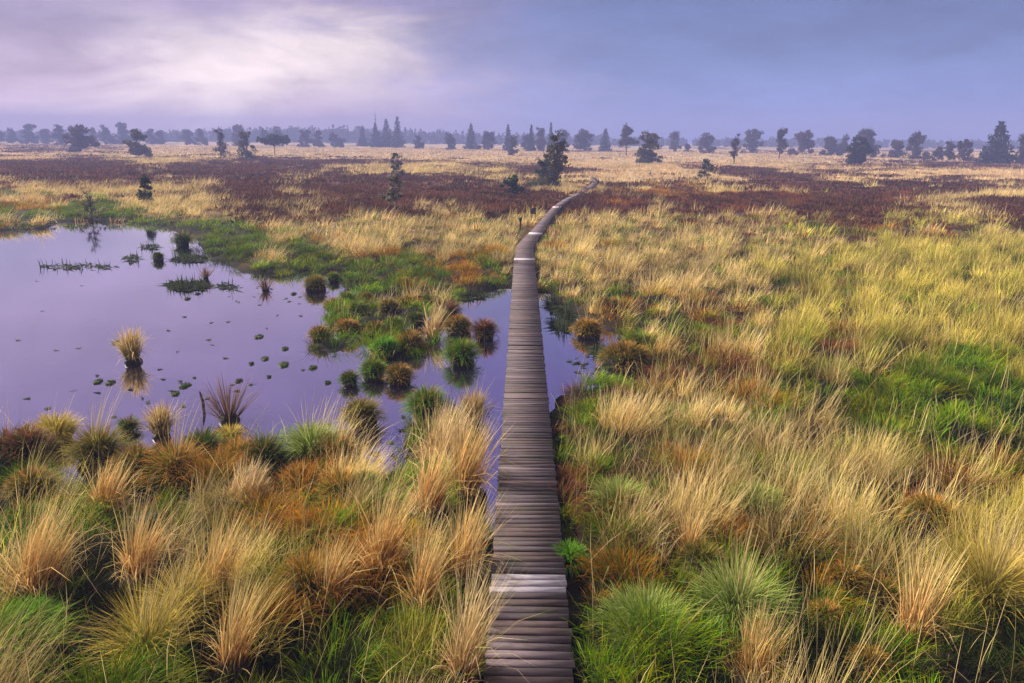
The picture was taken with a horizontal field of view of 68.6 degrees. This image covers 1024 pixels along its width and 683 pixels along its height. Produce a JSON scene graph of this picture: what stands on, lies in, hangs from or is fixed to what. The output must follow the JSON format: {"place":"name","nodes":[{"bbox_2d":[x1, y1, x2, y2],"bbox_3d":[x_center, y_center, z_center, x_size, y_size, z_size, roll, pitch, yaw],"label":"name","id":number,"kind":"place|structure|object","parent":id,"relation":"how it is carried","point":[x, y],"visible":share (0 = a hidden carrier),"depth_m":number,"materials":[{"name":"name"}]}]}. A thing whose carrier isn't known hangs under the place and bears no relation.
{"place":"outdoors","nodes":[
{"label":"outdoors","id":0,"kind":"place"},
{"bbox_2d":[0,221,652,538],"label":"water","id":1,"kind":"structure","parent":0,"point":[45,312],"depth_m":22.03,"materials":[{"name":"liquid"}]},
{"bbox_2d":[114,412,143,435],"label":"grass tussock","id":2,"kind":"object","parent":1,"relation":"on","point":[129,426],"depth_m":15.88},
{"bbox_2d":[106,323,154,364],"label":"grass tussock","id":3,"kind":"object","parent":1,"relation":"on","point":[131,351],"depth_m":20.57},
{"bbox_2d":[167,230,195,245],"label":"grass tussock","id":4,"kind":"object","parent":1,"relation":"on","point":[182,239],"depth_m":42.61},
{"bbox_2d":[189,371,264,424],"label":"grass tussock","id":5,"kind":"object","parent":1,"relation":"on","point":[231,416],"depth_m":16.45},
{"bbox_2d":[16,241,606,459],"bbox_3d":[-11.846,-1.622,27.872,32.498,0.496,17.385,10,18,32],"label":"floating weed","id":6,"kind":"object","parent":1,"relation":"on","point":[561,323],"visible":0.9,"depth_m":30.11,"materials":[{"name":"green plant"}]},
{"bbox_2d":[337,369,361,387],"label":"sedge hummock","id":7,"kind":"object","parent":1,"relation":"on","point":[349,378],"visible":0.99,"depth_m":18.96,"materials":[{"name":"green plant"}]},
{"bbox_2d":[334,394,389,432],"bbox_3d":[-3.302,1.631,16.412,1.369,1.090,1.373,1,15,1],"label":"sedge hummock","id":8,"kind":"object","parent":1,"relation":"on","point":[367,410],"visible":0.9,"depth_m":16.25,"materials":[{"name":"brown plant"}]},
{"bbox_2d":[355,356,388,380],"bbox_3d":[-3.638,0.836,19.621,1.072,0.936,1.043,1,15,1],"label":"sedge hummock","id":9,"kind":"object","parent":1,"relation":"on","point":[372,369],"visible":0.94,"depth_m":19.45,"materials":[{"name":"green plant"}]},
{"bbox_2d":[381,361,417,386],"bbox_3d":[-2.894,0.938,19.286,1.078,0.928,1.051,1,15,1],"label":"sedge hummock","id":10,"kind":"object","parent":1,"relation":"on","point":[399,374],"visible":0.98,"depth_m":19.09,"materials":[{"name":"brown plant"}]},
{"bbox_2d":[437,336,484,368],"bbox_3d":[-1.407,0.381,20.904,1.514,1.180,1.479,1,15,1],"label":"sedge hummock","id":11,"kind":"object","parent":1,"relation":"on","point":[462,353],"visible":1,"depth_m":20.69,"materials":[{"name":"green plant"}]},
{"bbox_2d":[467,316,500,340],"bbox_3d":[-0.898,-0.320,23.673,1.322,1.088,1.309,1,15,1],"label":"sedge hummock","id":12,"kind":"object","parent":1,"relation":"on","point":[485,329],"visible":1,"depth_m":23.49,"materials":[{"name":"brown plant"}]},
{"bbox_2d":[0,138,1023,682],"bbox_3d":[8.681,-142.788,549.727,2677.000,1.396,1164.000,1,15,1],"label":"ground","id":13,"kind":"structure","parent":0,"point":[576,530],"depth_m":15.61,"materials":[{"name":"plant"}]},
{"bbox_2d":[0,422,23,463],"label":"grass tussock","id":14,"kind":"object","parent":13,"relation":"on","point":[2,437],"depth_m":14.24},
{"bbox_2d":[19,123,39,143],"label":"broadleaf tree","id":15,"kind":"object","parent":13,"relation":"on","point":[28,127],"visible":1,"depth_m":434.74,"materials":[{"name":"green plant"}]},
{"bbox_2d":[0,494,62,544],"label":"grass tussock","id":16,"kind":"object","parent":13,"relation":"on","point":[8,514],"depth_m":11.31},
{"bbox_2d":[0,420,64,468],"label":"grass tussock","id":17,"kind":"object","parent":13,"relation":"on","point":[33,435],"depth_m":14.24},
{"bbox_2d":[0,430,65,508],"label":"grass tussock","id":18,"kind":"object","parent":13,"relation":"on","point":[30,475],"depth_m":12.35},
{"bbox_2d":[0,592,73,643],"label":"grass tussock","id":19,"kind":"object","parent":13,"relation":"on","point":[36,604],"depth_m":9.21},
{"bbox_2d":[20,389,88,446],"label":"grass tussock","id":20,"kind":"object","parent":13,"relation":"on","point":[57,424],"depth_m":15.29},
{"bbox_2d":[0,471,116,604],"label":"grass tussock","id":21,"kind":"object","parent":13,"relation":"on","point":[36,557],"depth_m":9.78,"materials":[{"name":"plant"}]},
{"bbox_2d":[63,124,100,152],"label":"broadleaf tree","id":22,"kind":"object","parent":13,"relation":"on","point":[78,141],"visible":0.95,"depth_m":244.85,"materials":[{"name":"green plant"}]},
{"bbox_2d":[53,384,138,474],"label":"grass tussock","id":23,"kind":"object","parent":13,"relation":"on","point":[87,446],"depth_m":14.09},
{"bbox_2d":[73,444,151,519],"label":"grass tussock","id":24,"kind":"object","parent":13,"relation":"on","point":[114,492],"depth_m":12.44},
{"bbox_2d":[102,439,165,492],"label":"grass tussock","id":25,"kind":"object","parent":13,"relation":"on","point":[131,453],"depth_m":13.49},
{"bbox_2d":[58,521,216,681],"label":"grass tussock","id":26,"kind":"object","parent":13,"relation":"on","point":[145,626],"depth_m":8.58,"materials":[{"name":"plant"}]},
{"bbox_2d":[122,128,153,157],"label":"bush","id":27,"kind":"object","parent":13,"relation":"on","point":[139,149],"visible":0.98,"depth_m":193.10,"materials":[{"name":"green plant"}]},
{"bbox_2d":[136,174,153,205],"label":"tree","id":28,"kind":"object","parent":13,"relation":"on","point":[145,182],"visible":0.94,"depth_m":63.73,"materials":[{"name":"green plant"}]},
{"bbox_2d":[98,479,204,595],"bbox_3d":[-4.989,2.680,10.191,1.739,1.816,1.392,12,19,37],"label":"grass tussock","id":29,"kind":"object","parent":13,"relation":"on","point":[136,558],"depth_m":10.06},
{"bbox_2d":[129,396,186,440],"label":"grass tussock","id":30,"kind":"object","parent":13,"relation":"on","point":[161,420],"depth_m":15.47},
{"bbox_2d":[133,397,217,497],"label":"grass tussock","id":31,"kind":"object","parent":13,"relation":"on","point":[161,465],"depth_m":13.35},
{"bbox_2d":[120,523,240,629],"bbox_3d":[-4.123,3.005,9.419,1.565,1.788,1.496,1,15,1],"label":"grass tussock","id":32,"kind":"object","parent":13,"relation":"on","point":[193,589],"depth_m":9.42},
{"bbox_2d":[170,424,233,468],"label":"grass tussock","id":33,"kind":"object","parent":13,"relation":"on","point":[209,439],"depth_m":14.29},
{"bbox_2d":[211,128,230,157],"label":"tree","id":34,"kind":"object","parent":13,"relation":"on","point":[222,145],"visible":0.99,"depth_m":183.43,"materials":[{"name":"green plant"}]},
{"bbox_2d":[174,489,280,610],"bbox_3d":[-3.865,2.779,9.773,1.579,1.890,1.544,13,19,37],"label":"grass tussock","id":35,"kind":"object","parent":13,"relation":"on","point":[222,559],"depth_m":9.76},
{"bbox_2d":[214,422,246,442],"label":"grass tussock","id":36,"kind":"object","parent":13,"relation":"on","point":[231,432],"depth_m":15.46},
{"bbox_2d":[212,410,267,478],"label":"grass tussock","id":37,"kind":"object","parent":13,"relation":"on","point":[234,444],"depth_m":13.88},
{"bbox_2d":[188,557,293,682],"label":"grass tussock","id":38,"kind":"object","parent":13,"relation":"on","point":[236,647],"depth_m":8.40,"materials":[{"name":"plant"}]},
{"bbox_2d":[236,130,257,158],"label":"bush","id":39,"kind":"object","parent":13,"relation":"on","point":[242,147],"visible":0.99,"depth_m":185.36,"materials":[{"name":"green plant"}]},
{"bbox_2d":[220,444,275,509],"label":"grass tussock","id":40,"kind":"object","parent":13,"relation":"on","point":[255,479],"depth_m":12.45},
{"bbox_2d":[233,429,296,477],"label":"grass tussock","id":41,"kind":"object","parent":13,"relation":"on","point":[267,450],"depth_m":13.94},
{"bbox_2d":[256,133,290,153],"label":"pine tree","id":42,"kind":"object","parent":13,"relation":"on","point":[274,140],"visible":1,"depth_m":227.50,"materials":[{"name":"green plant"}]},
{"bbox_2d":[277,460,312,488],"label":"grass tussock","id":43,"kind":"object","parent":13,"relation":"on","point":[288,475],"depth_m":13.50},
{"bbox_2d":[258,502,353,617],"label":"grass tussock","id":44,"kind":"object","parent":13,"relation":"on","point":[303,575],"depth_m":9.67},
{"bbox_2d":[274,391,348,473],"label":"grass tussock","id":45,"kind":"object","parent":13,"relation":"on","point":[308,436],"depth_m":14.13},
{"bbox_2d":[302,273,329,290],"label":"sedge hummock","id":46,"kind":"object","parent":13,"relation":"on","point":[314,282],"visible":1,"depth_m":30.56,"materials":[{"name":"green plant"}]},
{"bbox_2d":[305,323,333,342],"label":"sedge hummock","id":47,"kind":"object","parent":13,"relation":"on","point":[317,329],"visible":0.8,"depth_m":22.90,"materials":[{"name":"green plant"}]},
{"bbox_2d":[277,513,385,618],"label":"grass tussock","id":48,"kind":"object","parent":13,"relation":"on","point":[340,573],"depth_m":9.63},
{"bbox_2d":[309,404,366,470],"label":"grass tussock","id":49,"kind":"object","parent":13,"relation":"on","point":[329,447],"depth_m":13.90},
{"bbox_2d":[313,437,368,507],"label":"grass tussock","id":50,"kind":"object","parent":13,"relation":"on","point":[334,481],"depth_m":12.45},
{"bbox_2d":[334,317,363,337],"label":"sedge hummock","id":51,"kind":"object","parent":13,"relation":"on","point":[345,324],"visible":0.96,"depth_m":23.60,"materials":[{"name":"brown plant"}]},
{"bbox_2d":[369,335,401,357],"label":"sedge hummock","id":52,"kind":"object","parent":13,"relation":"on","point":[385,344],"visible":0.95,"depth_m":21.50,"materials":[{"name":"green plant"}]},
{"bbox_2d":[338,462,436,584],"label":"grass tussock","id":53,"kind":"object","parent":13,"relation":"on","point":[393,540],"depth_m":10.23,"materials":[{"name":"plant"}]},
{"bbox_2d":[377,297,401,313],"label":"sedge hummock","id":54,"kind":"object","parent":13,"relation":"on","point":[387,305],"visible":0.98,"depth_m":26.32,"materials":[{"name":"brown plant"}]},
{"bbox_2d":[379,173,403,215],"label":"birch tree","id":55,"kind":"object","parent":13,"relation":"on","point":[393,193],"visible":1,"depth_m":54.98,"materials":[{"name":"green plant"}]},
{"bbox_2d":[389,117,405,147],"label":"conifer tree","id":56,"kind":"object","parent":13,"relation":"on","point":[398,142],"visible":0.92,"depth_m":404.14,"materials":[{"name":"green plant"}]},
{"bbox_2d":[394,328,428,352],"bbox_3d":[-2.970,0.106,22.109,1.234,1.052,1.174,-9,18,-31],"label":"sedge hummock","id":57,"kind":"object","parent":13,"relation":"on","point":[409,334],"visible":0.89,"depth_m":21.94,"materials":[{"name":"brown plant"}]},
{"bbox_2d":[403,310,428,327],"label":"sedge hummock","id":58,"kind":"object","parent":13,"relation":"on","point":[416,319],"visible":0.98,"depth_m":24.92,"materials":[{"name":"green plant"}]},
{"bbox_2d":[397,382,453,422],"bbox_3d":[-1.889,1.467,16.873,1.493,1.189,1.487,1,15,1],"label":"sedge hummock","id":59,"kind":"object","parent":13,"relation":"on","point":[415,401],"visible":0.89,"depth_m":16.67,"materials":[{"name":"green plant"}]},
{"bbox_2d":[372,487,481,616],"bbox_3d":[-0.972,2.814,9.526,1.649,1.864,1.816,1,15,1],"label":"grass tussock","id":60,"kind":"object","parent":13,"relation":"on","point":[421,575],"depth_m":9.48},
{"bbox_2d":[417,298,456,341],"bbox_3d":[-2.346,-0.584,23.302,1.450,1.769,1.474,-12,20,-39],"label":"sedge hummock","id":61,"kind":"object","parent":13,"relation":"on","point":[432,326],"visible":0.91,"depth_m":23.32,"materials":[{"name":"beige plant"}]},
{"bbox_2d":[398,424,480,529],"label":"grass tussock","id":62,"kind":"object","parent":13,"relation":"on","point":[436,494],"depth_m":11.76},
{"bbox_2d":[399,385,484,470],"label":"grass tussock","id":63,"kind":"object","parent":13,"relation":"on","point":[446,432],"depth_m":14.04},
{"bbox_2d":[442,312,475,335],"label":"sedge hummock","id":64,"kind":"object","parent":13,"relation":"on","point":[457,324],"visible":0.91,"depth_m":23.95,"materials":[{"name":"brown plant"}]},
{"bbox_2d":[405,477,518,591],"bbox_3d":[-0.696,2.671,10.386,1.871,1.997,1.544,1,15,1],"label":"grass tussock","id":65,"kind":"object","parent":13,"relation":"on","point":[466,547],"depth_m":10.30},
{"bbox_2d":[410,539,534,682],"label":"grass tussock","id":66,"kind":"object","parent":13,"relation":"on","point":[462,653],"depth_m":8.35,"materials":[{"name":"plant"}]},
{"bbox_2d":[454,372,500,428],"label":"grass tussock","id":67,"kind":"object","parent":13,"relation":"on","point":[477,406],"depth_m":16.25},
{"bbox_2d":[427,407,528,509],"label":"grass tussock","id":68,"kind":"object","parent":13,"relation":"on","point":[468,473],"depth_m":12.90,"materials":[{"name":"plant"}]},
{"bbox_2d":[0,124,1020,148],"bbox_3d":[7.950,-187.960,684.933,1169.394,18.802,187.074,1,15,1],"label":"wood","id":69,"kind":"object","parent":13,"relation":"on","point":[294,134],"visible":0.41,"depth_m":647.28,"materials":[{"name":"green plant"}]},
{"bbox_2d":[0,189,1023,682],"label":"green sedge","id":70,"kind":"object","parent":13,"relation":"on","point":[920,375],"visible":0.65,"depth_m":13.35,"materials":[{"name":"green plant"}]},
{"bbox_2d":[0,143,1023,379],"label":"heather","id":71,"kind":"object","parent":13,"relation":"on","point":[462,191],"visible":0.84,"depth_m":87.43,"materials":[{"name":"brown plant"}]},
{"bbox_2d":[0,209,1023,682],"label":"dark undergrowth","id":72,"kind":"object","parent":13,"relation":"on","point":[1002,661],"visible":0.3,"depth_m":10.19,"materials":[{"name":"green plant"}]},
{"bbox_2d":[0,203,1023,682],"bbox_3d":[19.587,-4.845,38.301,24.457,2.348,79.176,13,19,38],"label":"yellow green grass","id":73,"kind":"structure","parent":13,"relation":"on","point":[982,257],"depth_m":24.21,"materials":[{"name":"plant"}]},
{"bbox_2d":[0,180,1023,641],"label":"rust sedge","id":74,"kind":"object","parent":13,"relation":"on","point":[308,468],"visible":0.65,"depth_m":11.67,"materials":[{"name":"brown plant"}]},
{"bbox_2d":[0,143,1023,183],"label":"pale moor grass","id":75,"kind":"structure","parent":13,"relation":"on","point":[670,167],"depth_m":204.96,"materials":[{"name":"plant"}]},
{"bbox_2d":[0,395,1023,682],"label":"bright moss grass","id":76,"kind":"structure","parent":13,"relation":"on","point":[4,543],"depth_m":10.26,"materials":[{"name":"plant"}]},
{"bbox_2d":[499,174,525,195],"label":"bush","id":77,"kind":"object","parent":13,"relation":"on","point":[512,183],"visible":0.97,"depth_m":76.81,"materials":[{"name":"green plant"}]},
{"bbox_2d":[526,154,549,186],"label":"bush","id":78,"kind":"object","parent":13,"relation":"on","point":[542,172],"visible":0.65,"depth_m":92.86,"materials":[{"name":"green plant"}]},
{"bbox_2d":[484,175,597,682],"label":"boardwalk","id":79,"kind":"structure","parent":13,"relation":"on","point":[530,536],"depth_m":11.54,"materials":[{"name":"brown wood"}]},
{"bbox_2d":[540,129,570,187],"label":"broadleaf tree","id":80,"kind":"object","parent":13,"relation":"on","point":[556,165],"visible":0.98,"depth_m":88.96,"materials":[{"name":"green plant"}]},
{"bbox_2d":[552,538,592,576],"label":"grass tussock","id":81,"kind":"object","parent":13,"relation":"on","point":[569,552],"depth_m":10.61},
{"bbox_2d":[572,128,593,150],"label":"broadleaf tree","id":82,"kind":"object","parent":13,"relation":"on","point":[583,136],"visible":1,"depth_m":346.10,"materials":[{"name":"green plant"}]},
{"bbox_2d":[566,302,605,338],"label":"grass tussock","id":83,"kind":"object","parent":13,"relation":"on","point":[586,327],"depth_m":23.75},
{"bbox_2d":[596,295,622,312],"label":"grass tussock","id":84,"kind":"object","parent":13,"relation":"on","point":[615,303],"depth_m":26.40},
{"bbox_2d":[584,471,651,517],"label":"grass tussock","id":85,"kind":"object","parent":13,"relation":"on","point":[615,484],"depth_m":11.91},
{"bbox_2d":[592,338,656,375],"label":"grass tussock","id":86,"kind":"object","parent":13,"relation":"on","point":[620,357],"depth_m":20.29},
{"bbox_2d":[618,122,639,155],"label":"broadleaf tree","id":87,"kind":"object","parent":13,"relation":"on","point":[627,131],"visible":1,"depth_m":262.52,"materials":[{"name":"green plant"}]},
{"bbox_2d":[619,330,659,352],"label":"grass tussock","id":88,"kind":"object","parent":13,"relation":"on","point":[639,338],"depth_m":21.93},
{"bbox_2d":[587,576,701,655],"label":"grass tussock","id":89,"kind":"object","parent":13,"relation":"on","point":[645,594],"depth_m":9.23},
{"bbox_2d":[634,130,663,163],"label":"broadleaf tree","id":90,"kind":"object","parent":13,"relation":"on","point":[643,151],"visible":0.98,"depth_m":181.07,"materials":[{"name":"green plant"}]},
{"bbox_2d":[664,489,723,555],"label":"grass tussock","id":91,"kind":"object","parent":13,"relation":"on","point":[695,531],"depth_m":11.03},
{"bbox_2d":[665,536,731,588],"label":"grass tussock","id":92,"kind":"object","parent":13,"relation":"on","point":[697,548],"depth_m":10.44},
{"bbox_2d":[697,132,716,152],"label":"broadleaf tree","id":93,"kind":"object","parent":13,"relation":"on","point":[704,142],"visible":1,"depth_m":323.99,"materials":[{"name":"green plant"}]},
{"bbox_2d":[459,188,1023,543],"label":"red brown sedge","id":94,"kind":"object","parent":13,"relation":"on","point":[734,359],"visible":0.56,"depth_m":18.88,"materials":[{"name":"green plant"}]},
{"bbox_2d":[676,516,810,648],"bbox_3d":[2.749,2.915,9.092,1.725,1.787,1.700,1,15,1],"label":"grass tussock","id":95,"kind":"object","parent":13,"relation":"on","point":[747,590],"depth_m":9.10,"materials":[{"name":"plant"}]},
{"bbox_2d":[740,128,763,153],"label":"broadleaf tree","id":96,"kind":"object","parent":13,"relation":"on","point":[751,139],"visible":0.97,"depth_m":331.98,"materials":[{"name":"green plant"}]},
{"bbox_2d":[722,454,791,521],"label":"grass tussock","id":97,"kind":"object","parent":13,"relation":"on","point":[753,491],"depth_m":12.09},
{"bbox_2d":[717,577,805,682],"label":"grass tussock","id":98,"kind":"object","parent":13,"relation":"on","point":[760,657],"depth_m":8.40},
{"bbox_2d":[786,130,814,154],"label":"broadleaf tree","id":99,"kind":"object","parent":13,"relation":"on","point":[805,141],"visible":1,"depth_m":298.09,"materials":[{"name":"green plant"}]},
{"bbox_2d":[819,135,841,155],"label":"broadleaf tree","id":100,"kind":"object","parent":13,"relation":"on","point":[831,147],"visible":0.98,"depth_m":293.31,"materials":[{"name":"green plant"}]},
{"bbox_2d":[806,561,856,631],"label":"grass tussock","id":101,"kind":"object","parent":13,"relation":"on","point":[825,605],"depth_m":9.37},
{"bbox_2d":[817,527,884,601],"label":"grass tussock","id":102,"kind":"object","parent":13,"relation":"on","point":[853,576],"depth_m":10.10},
{"bbox_2d":[845,135,873,164],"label":"broadleaf tree","id":103,"kind":"object","parent":13,"relation":"on","point":[863,146],"visible":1,"depth_m":180.09,"materials":[{"name":"green plant"}]},
{"bbox_2d":[854,127,880,156],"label":"broadleaf tree","id":104,"kind":"object","parent":13,"relation":"on","point":[868,134],"visible":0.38,"depth_m":271.73,"materials":[{"name":"green plant"}]},
{"bbox_2d":[840,599,898,682],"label":"grass tussock","id":105,"kind":"object","parent":13,"relation":"on","point":[869,653],"depth_m":8.28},
{"bbox_2d":[851,571,909,620],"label":"grass tussock","id":106,"kind":"object","parent":13,"relation":"on","point":[882,599],"depth_m":9.79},
{"bbox_2d":[879,139,904,157],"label":"broadleaf tree","id":107,"kind":"object","parent":13,"relation":"on","point":[898,146],"visible":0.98,"depth_m":260.97,"materials":[{"name":"green plant"}]},
{"bbox_2d":[901,130,931,159],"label":"broadleaf tree","id":108,"kind":"object","parent":13,"relation":"on","point":[917,139],"visible":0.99,"depth_m":243.25,"materials":[{"name":"green plant"}]},
{"bbox_2d":[893,453,967,539],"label":"grass tussock","id":109,"kind":"object","parent":13,"relation":"on","point":[922,510],"depth_m":11.56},
{"bbox_2d":[864,512,1014,655],"bbox_3d":[5.125,3.104,9.140,1.426,1.868,1.651,1,15,1],"label":"grass tussock","id":110,"kind":"object","parent":13,"relation":"on","point":[919,603],"depth_m":9.11,"materials":[{"name":"plant"}]},
{"bbox_2d":[910,479,1023,642],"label":"grass tussock","id":111,"kind":"object","parent":13,"relation":"on","point":[996,579],"depth_m":9.53,"materials":[{"name":"plant"}]},
{"bbox_2d":[955,139,978,161],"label":"broadleaf tree","id":112,"kind":"object","parent":13,"relation":"on","point":[966,145],"visible":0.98,"depth_m":224.22,"materials":[{"name":"green plant"}]},
{"bbox_2d":[943,469,1015,543],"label":"grass tussock","id":113,"kind":"object","parent":13,"relation":"on","point":[970,510],"depth_m":11.51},
{"bbox_2d":[966,587,1023,641],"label":"grass tussock","id":114,"kind":"object","parent":13,"relation":"on","point":[1016,619],"depth_m":9.17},
{"bbox_2d":[972,120,1018,163],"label":"conifer tree","id":115,"kind":"object","parent":13,"relation":"on","point":[996,151],"visible":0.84,"depth_m":205.30,"materials":[{"name":"green plant"}]},
{"bbox_2d":[0,0,1023,145],"label":"sky","id":116,"kind":"structure","parent":0,"point":[945,70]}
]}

